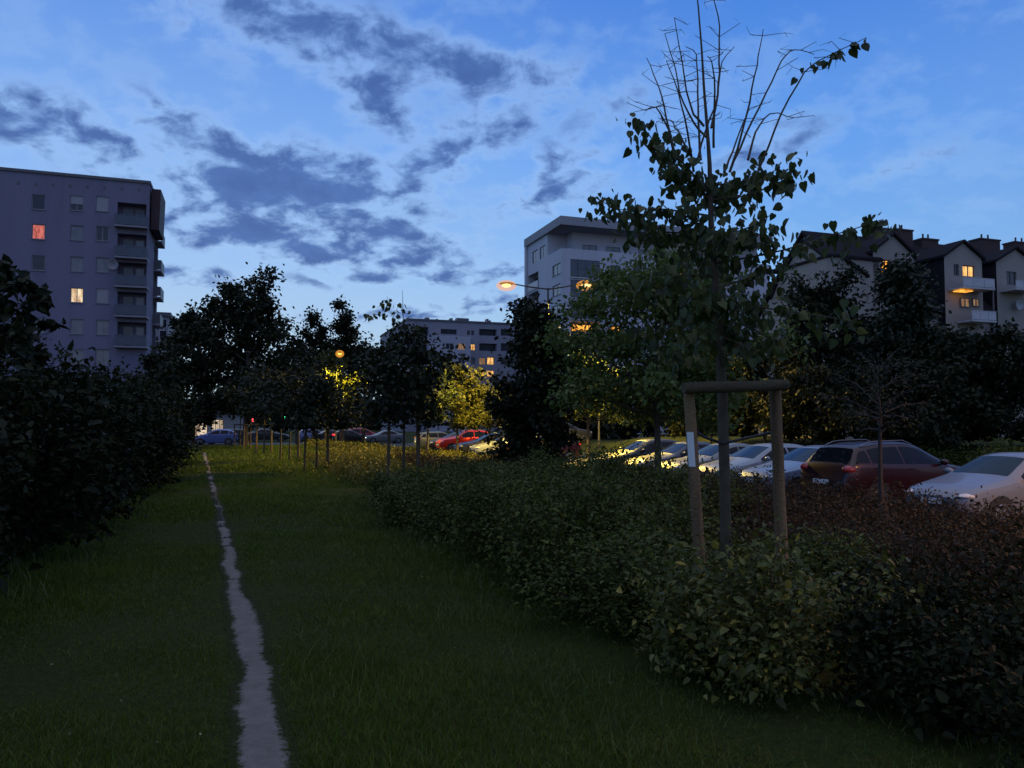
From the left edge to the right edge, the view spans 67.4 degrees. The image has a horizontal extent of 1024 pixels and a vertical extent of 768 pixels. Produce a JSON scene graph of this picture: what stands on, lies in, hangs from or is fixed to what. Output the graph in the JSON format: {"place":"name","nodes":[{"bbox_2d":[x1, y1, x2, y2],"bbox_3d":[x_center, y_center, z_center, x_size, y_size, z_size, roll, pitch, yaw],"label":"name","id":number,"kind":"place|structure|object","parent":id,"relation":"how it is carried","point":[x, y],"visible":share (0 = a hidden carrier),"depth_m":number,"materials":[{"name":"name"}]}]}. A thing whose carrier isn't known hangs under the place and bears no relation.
{"place":"outdoors","nodes":[
{"label":"outdoors","id":0,"kind":"place"},
{"bbox_2d":[195,411,242,435],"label":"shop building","id":1,"kind":"structure","parent":0,"point":[226,422],"depth_m":89.87,"materials":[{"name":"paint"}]},
{"bbox_2d":[189,436,666,445],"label":"road","id":2,"kind":"structure","parent":0,"point":[393,444],"depth_m":76.63,"materials":[{"name":"grey asphalt"}]},
{"bbox_2d":[195,429,237,444],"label":"car","id":3,"kind":"object","parent":2,"relation":"on","point":[225,436],"visible":0.74,"depth_m":70.21,"materials":[{"name":"paint"}]},
{"bbox_2d":[332,430,366,442],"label":"car","id":4,"kind":"object","parent":2,"relation":"on","point":[351,436],"visible":0.47,"depth_m":81.98,"materials":[{"name":"paint"}]},
{"bbox_2d":[365,430,405,443],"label":"car","id":5,"kind":"object","parent":2,"relation":"on","point":[395,437],"visible":0.79,"depth_m":82.11,"materials":[{"name":"paint"}]},
{"bbox_2d":[0,425,1023,767],"bbox_3d":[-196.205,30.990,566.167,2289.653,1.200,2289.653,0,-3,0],"label":"ground","id":6,"kind":"structure","parent":0,"point":[778,731],"depth_m":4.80,"materials":[{"name":"green plant"}]},
{"bbox_2d":[0,407,66,594],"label":"bush","id":7,"kind":"object","parent":6,"relation":"on","point":[29,454],"visible":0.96,"depth_m":7.36,"materials":[{"name":"green plant"}]},
{"bbox_2d":[0,253,69,395],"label":"sapling","id":8,"kind":"object","parent":6,"relation":"on","point":[39,298],"visible":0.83,"depth_m":10.66,"materials":[{"name":"green plant"}]},
{"bbox_2d":[0,309,138,565],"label":"bush","id":9,"kind":"object","parent":6,"relation":"on","point":[42,411],"visible":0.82,"depth_m":9.07,"materials":[{"name":"green plant"}]},
{"bbox_2d":[0,318,155,531],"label":"bush","id":10,"kind":"object","parent":6,"relation":"on","point":[124,435],"visible":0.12,"depth_m":11.38,"materials":[{"name":"green plant"}]},
{"bbox_2d":[0,167,164,389],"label":"apartment block","id":11,"kind":"structure","parent":6,"relation":"on","point":[85,248],"depth_m":74.99,"materials":[{"name":"grey paint"}]},
{"bbox_2d":[30,224,45,239],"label":"window","id":12,"kind":"structure","parent":11,"relation":"in","point":[38,231],"depth_m":73.81,"materials":[{"name":"glass"}]},
{"bbox_2d":[31,255,44,270],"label":"window","id":13,"kind":"structure","parent":11,"relation":"in","point":[38,262],"depth_m":73.68,"materials":[{"name":"grey glass"}]},
{"bbox_2d":[31,194,45,210],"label":"window","id":14,"kind":"structure","parent":11,"relation":"in","point":[38,201],"depth_m":73.93,"materials":[{"name":"grey glass"}]},
{"bbox_2d":[69,319,83,334],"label":"window","id":15,"kind":"structure","parent":11,"relation":"in","point":[76,324],"depth_m":74.50,"materials":[{"name":"grey glass"}]},
{"bbox_2d":[95,226,108,241],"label":"window","id":16,"kind":"structure","parent":11,"relation":"in","point":[102,233],"depth_m":75.61,"materials":[{"name":"grey glass"}]},
{"bbox_2d":[95,289,108,303],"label":"window","id":17,"kind":"structure","parent":11,"relation":"in","point":[102,295],"depth_m":75.28,"materials":[{"name":"grey glass"}]},
{"bbox_2d":[95,320,108,334],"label":"window","id":18,"kind":"structure","parent":11,"relation":"in","point":[102,326],"depth_m":75.21,"materials":[{"name":"grey glass"}]},
{"bbox_2d":[94,349,109,365],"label":"window","id":19,"kind":"structure","parent":11,"relation":"in","point":[102,355],"depth_m":75.08,"materials":[{"name":"grey glass"}]},
{"bbox_2d":[1,333,166,508],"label":"bush","id":20,"kind":"object","parent":6,"relation":"on","point":[137,410],"visible":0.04,"depth_m":14.44,"materials":[{"name":"green plant"}]},
{"bbox_2d":[45,346,200,489],"bbox_3d":[-9.471,0.841,17.692,4.143,3.379,3.574,-1,-3,20],"label":"bush","id":21,"kind":"object","parent":6,"relation":"on","point":[163,446],"visible":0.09,"depth_m":17.93,"materials":[{"name":"green plant"}]},
{"bbox_2d":[90,357,204,475],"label":"bush","id":22,"kind":"object","parent":6,"relation":"on","point":[150,382],"visible":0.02,"depth_m":22.02,"materials":[{"name":"green plant"}]},
{"bbox_2d":[97,361,201,466],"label":"bush","id":23,"kind":"object","parent":6,"relation":"on","point":[171,418],"visible":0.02,"depth_m":25.55,"materials":[{"name":"green plant"}]},
{"bbox_2d":[155,312,174,376],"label":"apartment block","id":24,"kind":"structure","parent":6,"relation":"on","point":[163,332],"depth_m":108.38,"materials":[{"name":"grey paint"}]},
{"bbox_2d":[136,336,205,436],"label":"broad tree","id":25,"kind":"object","parent":6,"relation":"on","point":[182,351],"visible":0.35,"depth_m":47.89,"materials":[{"name":"green plant"}]},
{"bbox_2d":[127,370,222,461],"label":"bush","id":26,"kind":"object","parent":6,"relation":"on","point":[189,404],"visible":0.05,"depth_m":30.91,"materials":[{"name":"green plant"}]},
{"bbox_2d":[118,303,251,444],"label":"broad tree","id":27,"kind":"object","parent":6,"relation":"on","point":[208,417],"visible":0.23,"depth_m":56.32,"materials":[{"name":"green plant"}]},
{"bbox_2d":[151,262,332,445],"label":"broad tree","id":28,"kind":"object","parent":6,"relation":"on","point":[240,317],"visible":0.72,"depth_m":53.58,"materials":[{"name":"green plant"}]},
{"bbox_2d":[217,366,281,449],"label":"young tree","id":29,"kind":"object","parent":6,"relation":"on","point":[238,405],"visible":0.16,"depth_m":47.69,"materials":[{"name":"green plant"}]},
{"bbox_2d":[202,453,300,767],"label":"footpath","id":30,"kind":"structure","parent":6,"relation":"on","point":[251,703],"depth_m":4.82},
{"bbox_2d":[223,362,286,453],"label":"young tree","id":31,"kind":"object","parent":6,"relation":"on","point":[268,371],"visible":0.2,"depth_m":40.64,"materials":[{"name":"green plant"}]},
{"bbox_2d":[251,429,288,441],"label":"car","id":32,"kind":"object","parent":6,"relation":"on","point":[260,435],"visible":0.69,"depth_m":85.01,"materials":[{"name":"paint"}]},
{"bbox_2d":[207,345,337,458],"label":"young tree","id":33,"kind":"object","parent":6,"relation":"on","point":[296,380],"visible":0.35,"depth_m":33.40,"materials":[{"name":"green plant"}]},
{"bbox_2d":[212,404,380,432],"bbox_3d":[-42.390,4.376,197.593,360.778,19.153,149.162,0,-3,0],"label":"hedge","id":34,"kind":"object","parent":6,"relation":"on","point":[367,426],"depth_m":186.80,"materials":[{"name":"green plant"}]},
{"bbox_2d":[240,367,372,467],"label":"young tree","id":35,"kind":"object","parent":6,"relation":"on","point":[299,414],"visible":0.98,"depth_m":26.43,"materials":[{"name":"green plant"}]},
{"bbox_2d":[303,417,328,468],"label":"tree stakes","id":36,"kind":"object","parent":6,"relation":"on","point":[327,447],"visible":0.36,"depth_m":26.87,"materials":[{"name":"brown wood"}]},
{"bbox_2d":[295,305,339,439],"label":"poplar tree","id":37,"kind":"object","parent":6,"relation":"on","point":[313,319],"visible":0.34,"depth_m":66.83,"materials":[{"name":"green plant"}]},
{"bbox_2d":[286,348,374,439],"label":"lamplit tree","id":38,"kind":"object","parent":6,"relation":"on","point":[332,358],"visible":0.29,"depth_m":64.31,"materials":[{"name":"green plant"}]},
{"bbox_2d":[314,294,378,441],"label":"poplar tree","id":39,"kind":"object","parent":6,"relation":"on","point":[345,329],"visible":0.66,"depth_m":65.80,"materials":[{"name":"green plant"}]},
{"bbox_2d":[321,338,407,443],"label":"round tree","id":40,"kind":"object","parent":6,"relation":"on","point":[363,427],"visible":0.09,"depth_m":69.20,"materials":[{"name":"green plant"}]},
{"bbox_2d":[302,437,496,484],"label":"ground cover","id":41,"kind":"object","parent":6,"relation":"on","point":[360,455],"visible":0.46,"depth_m":30.92,"materials":[{"name":"green plant"}]},
{"bbox_2d":[387,414,420,483],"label":"tree stakes","id":42,"kind":"object","parent":6,"relation":"on","point":[417,444],"visible":0.41,"depth_m":19.88,"materials":[{"name":"brown wood"}]},
{"bbox_2d":[355,455,461,510],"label":"shrub","id":43,"kind":"object","parent":6,"relation":"on","point":[373,485],"visible":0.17,"depth_m":14.19,"materials":[{"name":"green plant"}]},
{"bbox_2d":[330,290,491,476],"bbox_3d":[-3.119,0.167,20.238,3.474,5.273,4.984,2,-4,-36],"label":"young tree","id":44,"kind":"object","parent":6,"relation":"on","point":[410,388],"visible":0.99,"depth_m":19.52,"materials":[{"name":"green plant"}]},
{"bbox_2d":[367,462,459,527],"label":"shrub","id":45,"kind":"object","parent":6,"relation":"on","point":[399,504],"visible":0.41,"depth_m":12.04,"materials":[{"name":"green plant"}]},
{"bbox_2d":[402,365,464,452],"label":"lamplit tree","id":46,"kind":"object","parent":6,"relation":"on","point":[446,400],"visible":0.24,"depth_m":45.51,"materials":[{"name":"green plant"}]},
{"bbox_2d":[381,317,523,431],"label":"apartment block","id":47,"kind":"structure","parent":6,"relation":"on","point":[477,337],"depth_m":155.03,"materials":[{"name":"grey paint"}]},
{"bbox_2d":[428,358,488,451],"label":"lamplit tree","id":48,"kind":"object","parent":6,"relation":"on","point":[461,417],"visible":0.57,"depth_m":49.50,"materials":[{"name":"green plant"}]},
{"bbox_2d":[391,456,542,543],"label":"shrub","id":49,"kind":"object","parent":6,"relation":"on","point":[427,512],"visible":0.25,"depth_m":10.48,"materials":[{"name":"green plant"}]},
{"bbox_2d":[430,448,520,483],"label":"shrub","id":50,"kind":"object","parent":6,"relation":"on","point":[457,465],"visible":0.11,"depth_m":16.78,"materials":[{"name":"green plant"}]},
{"bbox_2d":[451,382,511,440],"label":"lamplit tree","id":51,"kind":"object","parent":6,"relation":"on","point":[485,420],"visible":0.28,"depth_m":50.38,"materials":[{"name":"green plant"}]},
{"bbox_2d":[451,455,540,494],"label":"shrub","id":52,"kind":"object","parent":6,"relation":"on","point":[467,473],"visible":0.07,"depth_m":14.62,"materials":[{"name":"green plant"}]},
{"bbox_2d":[420,451,586,566],"bbox_3d":[0.043,1.453,9.110,1.898,1.262,2.079,-2,-3,29],"label":"shrub","id":53,"kind":"object","parent":6,"relation":"on","point":[480,503],"visible":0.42,"depth_m":8.76,"materials":[{"name":"green plant"}]},
{"bbox_2d":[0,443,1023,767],"bbox_3d":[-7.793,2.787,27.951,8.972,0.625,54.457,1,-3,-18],"label":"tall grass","id":54,"kind":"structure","parent":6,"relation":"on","point":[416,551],"depth_m":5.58,"materials":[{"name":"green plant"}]},
{"bbox_2d":[470,453,584,492],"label":"shrub","id":55,"kind":"object","parent":6,"relation":"on","point":[527,475],"visible":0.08,"depth_m":12.99,"materials":[{"name":"green plant"}]},
{"bbox_2d":[475,293,586,467],"bbox_3d":[0.566,0.225,23.790,4.064,6.153,3.665,-1,-3,22],"label":"maple tree","id":56,"kind":"object","parent":6,"relation":"on","point":[528,421],"visible":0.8,"depth_m":23.49,"materials":[{"name":"green plant"}]},
{"bbox_2d":[499,282,591,307],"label":"street lamp","id":57,"kind":"object","parent":6,"relation":"on","point":[506,284],"visible":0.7,"depth_m":43.30,"materials":[{"name":"metal"}]},
{"bbox_2d":[498,439,618,475],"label":"shrub","id":58,"kind":"object","parent":6,"relation":"on","point":[552,463],"visible":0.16,"depth_m":15.88,"materials":[{"name":"green plant"}]},
{"bbox_2d":[462,454,660,603],"bbox_3d":[0.549,1.345,7.426,1.886,1.303,2.089,1,-3,-19],"label":"shrub","id":59,"kind":"object","parent":6,"relation":"on","point":[534,527],"visible":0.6,"depth_m":7.28,"materials":[{"name":"green plant"}]},
{"bbox_2d":[503,454,642,531],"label":"shrub","id":60,"kind":"object","parent":6,"relation":"on","point":[554,477],"visible":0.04,"depth_m":10.91,"materials":[{"name":"green plant"}]},
{"bbox_2d":[563,349,632,457],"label":"lamplit tree","id":61,"kind":"object","parent":6,"relation":"on","point":[602,415],"visible":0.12,"depth_m":46.88,"materials":[{"name":"green plant"}]},
{"bbox_2d":[575,377,652,438],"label":"round tree","id":62,"kind":"object","parent":6,"relation":"on","point":[616,431],"visible":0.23,"depth_m":75.98,"materials":[{"name":"green plant"}]},
{"bbox_2d":[542,458,690,539],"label":"shrub","id":63,"kind":"object","parent":6,"relation":"on","point":[639,487],"visible":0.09,"depth_m":9.53,"materials":[{"name":"green plant"}]},
{"bbox_2d":[503,505,739,648],"bbox_3d":[1.014,1.460,6.258,2.206,0.948,2.105,-3,-4,42],"label":"shrub","id":64,"kind":"object","parent":6,"relation":"on","point":[614,602],"visible":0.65,"depth_m":5.96,"materials":[{"name":"green plant"}]},
{"bbox_2d":[564,434,678,501],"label":"shrub","id":65,"kind":"object","parent":6,"relation":"on","point":[614,464],"visible":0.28,"depth_m":13.05,"materials":[{"name":"green plant"}]},
{"bbox_2d":[524,215,772,433],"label":"apartment block","id":66,"kind":"structure","parent":6,"relation":"on","point":[559,250],"depth_m":112.11,"materials":[{"name":"white paint"}]},
{"bbox_2d":[551,471,759,583],"bbox_3d":[1.560,1.457,7.776,2.667,1.115,2.029,1,-3,-26],"label":"shrub","id":67,"kind":"object","parent":6,"relation":"on","point":[679,518],"visible":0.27,"depth_m":7.58,"materials":[{"name":"green plant"}]},
{"bbox_2d":[624,366,701,437],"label":"round tree","id":68,"kind":"object","parent":6,"relation":"on","point":[647,433],"visible":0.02,"depth_m":78.29,"materials":[{"name":"green plant"}]},
{"bbox_2d":[529,242,815,472],"bbox_3d":[4.202,-0.516,21.986,7.440,7.820,7.447,0,-3,0],"label":"leafy tree","id":69,"kind":"object","parent":6,"relation":"on","point":[658,381],"visible":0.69,"depth_m":21.34,"materials":[{"name":"green plant"}]},
{"bbox_2d":[633,443,768,534],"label":"shrub","id":70,"kind":"object","parent":6,"relation":"on","point":[674,476],"visible":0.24,"depth_m":10.57,"materials":[{"name":"green plant"}]},
{"bbox_2d":[385,446,1023,632],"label":"hedge","id":71,"kind":"object","parent":6,"relation":"on","point":[911,531],"visible":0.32,"depth_m":10.14,"materials":[{"name":"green plant"}]},
{"bbox_2d":[662,356,746,442],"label":"round tree","id":72,"kind":"object","parent":6,"relation":"on","point":[677,431],"visible":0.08,"depth_m":42.42,"materials":[{"name":"green plant"}]},
{"bbox_2d":[681,380,789,621],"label":"tree stakes","id":73,"kind":"object","parent":6,"relation":"on","point":[774,388],"visible":0.75,"depth_m":5.61,"materials":[{"name":"brown wood"}]},
{"bbox_2d":[578,0,900,620],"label":"linden tree","id":74,"kind":"object","parent":6,"relation":"on","point":[716,308],"visible":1,"depth_m":5.78,"materials":[{"name":"green plant"}]},
{"bbox_2d":[713,332,819,442],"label":"round tree","id":75,"kind":"object","parent":6,"relation":"on","point":[750,412],"visible":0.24,"depth_m":39.21,"materials":[{"name":"green plant"}]},
{"bbox_2d":[600,493,939,711],"bbox_3d":[1.623,1.302,4.896,1.743,1.137,1.839,2,-3,-29],"label":"shrub","id":76,"kind":"object","parent":6,"relation":"on","point":[764,645],"visible":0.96,"depth_m":4.63,"materials":[{"name":"green plant"}]},
{"bbox_2d":[748,360,869,444],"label":"round tree","id":77,"kind":"object","parent":6,"relation":"on","point":[816,432],"visible":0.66,"depth_m":33.36,"materials":[{"name":"green plant"}]},
{"bbox_2d":[711,517,918,629],"bbox_3d":[2.502,1.540,6.669,1.794,0.828,1.980,-3,-4,42],"label":"shrub","id":78,"kind":"object","parent":6,"relation":"on","point":[825,553],"visible":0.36,"depth_m":6.47,"materials":[{"name":"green plant"}]},
{"bbox_2d":[756,260,876,444],"bbox_3d":[14.848,-1.284,37.265,5.372,9.090,5.949,1,-3,-16],"label":"round tree","id":79,"kind":"object","parent":6,"relation":"on","point":[823,300],"visible":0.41,"depth_m":36.28,"materials":[{"name":"green plant"}]},
{"bbox_2d":[801,334,950,523],"bbox_3d":[6.715,1.017,14.152,2.114,3.942,2.486,3,-4,-41],"label":"thin tree","id":80,"kind":"object","parent":6,"relation":"on","point":[880,413],"visible":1,"depth_m":14.12,"materials":[{"name":"brown plant"}]},
{"bbox_2d":[748,224,1023,438],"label":"gabled terrace","id":81,"kind":"structure","parent":6,"relation":"on","point":[980,280],"depth_m":52.58,"materials":[{"name":"beige paint"}]},
{"bbox_2d":[806,347,987,450],"bbox_3d":[15.916,0.926,31.495,6.252,4.772,6.946,-2,-4,39],"label":"round tree","id":82,"kind":"object","parent":6,"relation":"on","point":[933,426],"visible":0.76,"depth_m":29.98,"materials":[{"name":"green plant"}]},
{"bbox_2d":[797,578,1023,738],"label":"shrub","id":83,"kind":"object","parent":6,"relation":"on","point":[879,647],"visible":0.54,"depth_m":4.23,"materials":[{"name":"green plant"}]},
{"bbox_2d":[842,251,982,442],"bbox_3d":[18.010,-1.627,35.377,8.051,9.032,6.863,0,-3,0],"label":"larch tree","id":84,"kind":"object","parent":6,"relation":"on","point":[905,293],"visible":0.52,"depth_m":34.59,"materials":[{"name":"green plant"}]},
{"bbox_2d":[815,545,1009,642],"bbox_3d":[2.840,1.540,5.673,1.438,0.775,1.338,0,-3,0],"label":"shrub","id":85,"kind":"object","parent":6,"relation":"on","point":[904,575],"visible":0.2,"depth_m":5.56,"materials":[{"name":"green plant"}]},
{"bbox_2d":[911,434,970,465],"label":"shrub","id":86,"kind":"object","parent":6,"relation":"on","point":[947,454],"visible":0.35,"depth_m":28.83,"materials":[{"name":"green plant"}]},
{"bbox_2d":[883,322,1014,442],"bbox_3d":[19.068,0.086,33.210,5.529,5.384,6.856,-3,-4,40],"label":"round tree","id":87,"kind":"object","parent":6,"relation":"on","point":[945,347],"visible":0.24,"depth_m":32.11,"materials":[{"name":"green plant"}]},
{"bbox_2d":[884,578,1023,767],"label":"shrub","id":88,"kind":"object","parent":6,"relation":"on","point":[991,683],"visible":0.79,"depth_m":3.82,"materials":[{"name":"green plant"}]},
{"bbox_2d":[894,519,1023,625],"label":"shrub","id":89,"kind":"object","parent":6,"relation":"on","point":[1020,543],"visible":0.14,"depth_m":6.44,"materials":[{"name":"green plant"}]},
{"bbox_2d":[915,556,1023,675],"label":"shrub","id":90,"kind":"object","parent":6,"relation":"on","point":[1003,600],"visible":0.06,"depth_m":5.13,"materials":[{"name":"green plant"}]},
{"bbox_2d":[954,317,1023,445],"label":"round tree","id":91,"kind":"object","parent":6,"relation":"on","point":[1010,376],"visible":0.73,"depth_m":30.46,"materials":[{"name":"green plant"}]},
{"bbox_2d":[955,429,1023,462],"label":"shrub","id":92,"kind":"object","parent":6,"relation":"on","point":[998,447],"visible":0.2,"depth_m":26.43,"materials":[{"name":"green plant"}]},
{"bbox_2d":[0,0,1023,398],"label":"sky","id":93,"kind":"structure","parent":0,"point":[372,151],"materials":[{"name":"blue"}]},
{"bbox_2d":[398,446,1023,533],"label":"car park","id":94,"kind":"structure","parent":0,"point":[801,502],"depth_m":20.39,"materials":[{"name":"grey asphalt"}]},
{"bbox_2d":[414,431,447,448],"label":"parked car","id":95,"kind":"object","parent":94,"relation":"on","point":[432,436],"visible":0.33,"depth_m":62.82,"materials":[{"name":"grey paint"}]},
{"bbox_2d":[436,429,488,451],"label":"parked car","id":96,"kind":"object","parent":94,"relation":"on","point":[450,442],"visible":0.5,"depth_m":56.49,"materials":[{"name":"paint"}]},
{"bbox_2d":[453,433,502,455],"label":"parked car","id":97,"kind":"object","parent":94,"relation":"on","point":[465,446],"visible":0.26,"depth_m":50.79,"materials":[{"name":"blue paint"}]},
{"bbox_2d":[469,435,507,457],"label":"parked car","id":98,"kind":"object","parent":94,"relation":"on","point":[481,447],"visible":0.22,"depth_m":47.21,"materials":[{"name":"silver paint"}]},
{"bbox_2d":[591,439,678,463],"bbox_3d":[5.315,3.016,31.460,4.136,1.535,2.188,1,-3,-19],"label":"parked car","id":99,"kind":"object","parent":94,"relation":"on","point":[648,444],"visible":0.23,"depth_m":30.88,"materials":[{"name":"white paint"}]},
{"bbox_2d":[621,441,710,473],"bbox_3d":[6.434,2.909,28.992,4.536,1.493,2.208,1,-3,-19],"label":"parked car","id":100,"kind":"object","parent":94,"relation":"on","point":[678,450],"visible":0.17,"depth_m":28.39,"materials":[{"name":"paint"}]},
{"bbox_2d":[662,443,750,473],"bbox_3d":[7.236,2.788,26.680,4.536,1.493,2.208,1,-3,-19],"label":"parked car","id":101,"kind":"object","parent":94,"relation":"on","point":[710,451],"visible":0.2,"depth_m":26.12,"materials":[{"name":"beige paint"}]},
{"bbox_2d":[699,443,803,493],"bbox_3d":[7.817,2.640,24.240,4.136,1.535,2.188,1,-3,-19],"label":"parked car","id":102,"kind":"object","parent":94,"relation":"on","point":[750,456],"visible":0.2,"depth_m":23.68,"materials":[{"name":"white paint"}]},
{"bbox_2d":[738,445,823,500],"bbox_3d":[8.585,2.525,22.022,4.136,1.535,2.188,1,-3,-19],"label":"parked car","id":103,"kind":"object","parent":94,"relation":"on","point":[795,459],"visible":0.2,"depth_m":21.52,"materials":[{"name":"paint"}]},
{"bbox_2d":[800,439,960,507],"bbox_3d":[9.649,2.283,19.489,4.486,1.754,2.268,1,-3,-19],"label":"parked car","id":104,"kind":"object","parent":94,"relation":"on","point":[905,464],"visible":0.54,"depth_m":18.53,"materials":[{"name":"paint"}]},
{"bbox_2d":[905,452,1023,528],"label":"parked car","id":105,"kind":"object","parent":94,"relation":"on","point":[998,475],"visible":0.61,"depth_m":15.66,"materials":[{"name":"paint"}]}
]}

